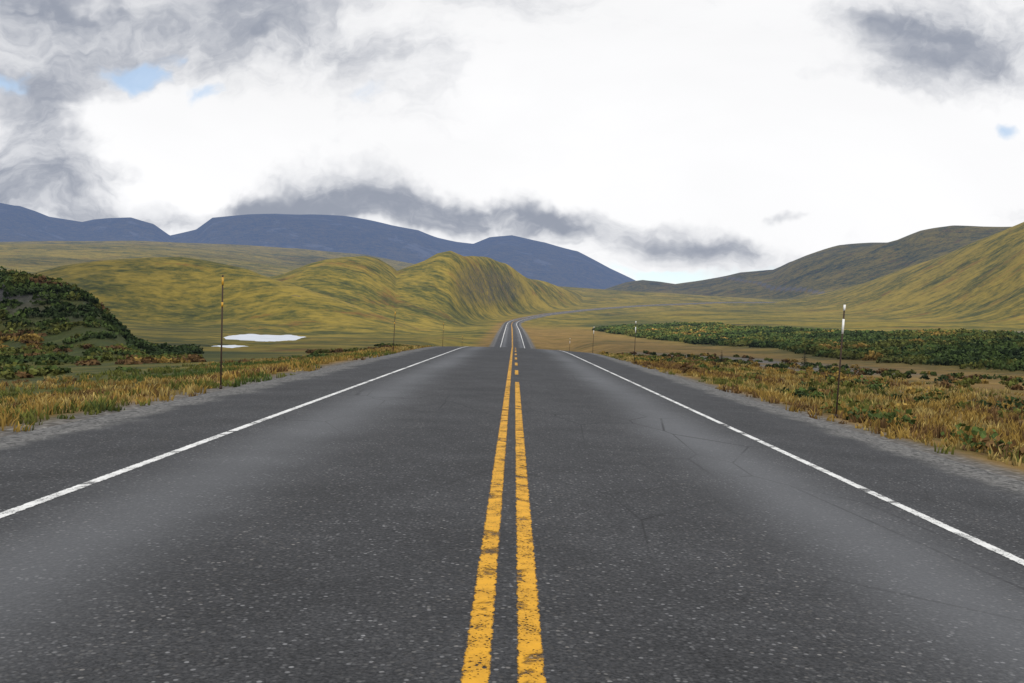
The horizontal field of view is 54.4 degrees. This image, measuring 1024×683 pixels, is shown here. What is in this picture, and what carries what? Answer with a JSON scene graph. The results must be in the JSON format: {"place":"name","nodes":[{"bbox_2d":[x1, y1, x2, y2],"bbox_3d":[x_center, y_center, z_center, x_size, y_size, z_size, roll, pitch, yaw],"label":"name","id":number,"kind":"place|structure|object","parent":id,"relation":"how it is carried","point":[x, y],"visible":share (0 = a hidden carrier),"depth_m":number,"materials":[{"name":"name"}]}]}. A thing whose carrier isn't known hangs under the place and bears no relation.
{"place":"outdoors","nodes":[
{"label":"outdoors","id":0,"kind":"place"},
{"bbox_2d":[217,334,303,347],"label":"pond","id":1,"kind":"structure","parent":0,"point":[256,337],"depth_m":282.76,"materials":[{"name":"liquid"}]},
{"bbox_2d":[0,302,1023,682],"bbox_3d":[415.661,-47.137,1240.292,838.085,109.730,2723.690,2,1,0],"label":"road","id":2,"kind":"structure","parent":0,"point":[336,538],"depth_m":6.55,"materials":[{"name":"grey asphalt"}]},
{"bbox_2d":[0,304,1023,565],"bbox_3d":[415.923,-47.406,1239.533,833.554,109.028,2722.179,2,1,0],"label":"white road markings","id":3,"kind":"structure","parent":2,"relation":"on","point":[156,458],"depth_m":9.39,"materials":[{"name":"paint"}]},
{"bbox_2d":[461,307,610,682],"bbox_3d":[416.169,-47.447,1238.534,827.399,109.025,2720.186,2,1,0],"label":"yellow road markings","id":4,"kind":"structure","parent":2,"relation":"on","point":[478,649],"depth_m":5.26,"materials":[{"name":"paint"}]},
{"bbox_2d":[0,203,1023,481],"bbox_3d":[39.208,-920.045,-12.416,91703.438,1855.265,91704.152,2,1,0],"label":"terrain","id":5,"kind":"structure","parent":0,"point":[326,281],"depth_m":945.14,"materials":[{"name":"green plant"}]},
{"bbox_2d":[0,266,409,379],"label":"verge shrubs","id":6,"kind":"object","parent":5,"relation":"on","point":[14,365],"visible":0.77,"depth_m":101.31,"materials":[{"name":"green plant"}]},
{"bbox_2d":[0,345,432,431],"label":"verge grass","id":7,"kind":"structure","parent":5,"relation":"on","point":[187,381],"depth_m":28.14,"materials":[{"name":"plant"}]},
{"bbox_2d":[219,275,223,388],"bbox_3d":[-6.420,-0.085,22.017,0.104,2.770,0.068,2,1,0],"label":"snow pole","id":8,"kind":"object","parent":5,"relation":"on","point":[220,386],"visible":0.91,"depth_m":22.00,"materials":[{"name":"wood"}]},
{"bbox_2d":[393,311,395,352],"bbox_3d":[-6.167,-0.348,52.016,0.077,2.532,0.068,2,1,0],"label":"snow pole","id":9,"kind":"object","parent":5,"relation":"on","point":[394,332],"visible":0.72,"depth_m":52.01,"materials":[{"name":"wood"}]},
{"bbox_2d":[634,321,635,362],"bbox_3d":[6.667,0.173,53.991,0.065,2.553,0.068,2,1,0],"label":"snow pole","id":10,"kind":"object","parent":5,"relation":"on","point":[635,337],"visible":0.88,"depth_m":53.98,"materials":[{"name":"wood"}]},
{"bbox_2d":[800,352,807,366],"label":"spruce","id":11,"kind":"object","parent":5,"relation":"on","point":[804,363],"visible":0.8,"depth_m":95.97,"materials":[{"name":"green plant"}]},
{"bbox_2d":[592,321,1023,371],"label":"shrub band","id":12,"kind":"object","parent":5,"relation":"on","point":[963,348],"visible":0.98,"depth_m":227.38,"materials":[{"name":"green plant"}]},
{"bbox_2d":[595,353,1023,466],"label":"grass","id":13,"kind":"structure","parent":5,"relation":"on","point":[769,393],"depth_m":30.09,"materials":[{"name":"plant"}]},
{"bbox_2d":[600,350,1023,458],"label":"verge shrubs","id":14,"kind":"object","parent":5,"relation":"on","point":[948,379],"visible":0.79,"depth_m":46.23,"materials":[{"name":"green plant"}]},
{"bbox_2d":[834,305,845,417],"bbox_3d":[7.079,0.555,21.492,0.129,2.704,0.068,2,1,0],"label":"snow pole","id":15,"kind":"object","parent":5,"relation":"on","point":[842,331],"visible":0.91,"depth_m":21.48,"materials":[{"name":"wood"}]},
{"bbox_2d":[0,0,1023,283],"label":"sky","id":16,"kind":"structure","parent":0,"point":[667,141],"materials":[{"name":"white"}]}
]}

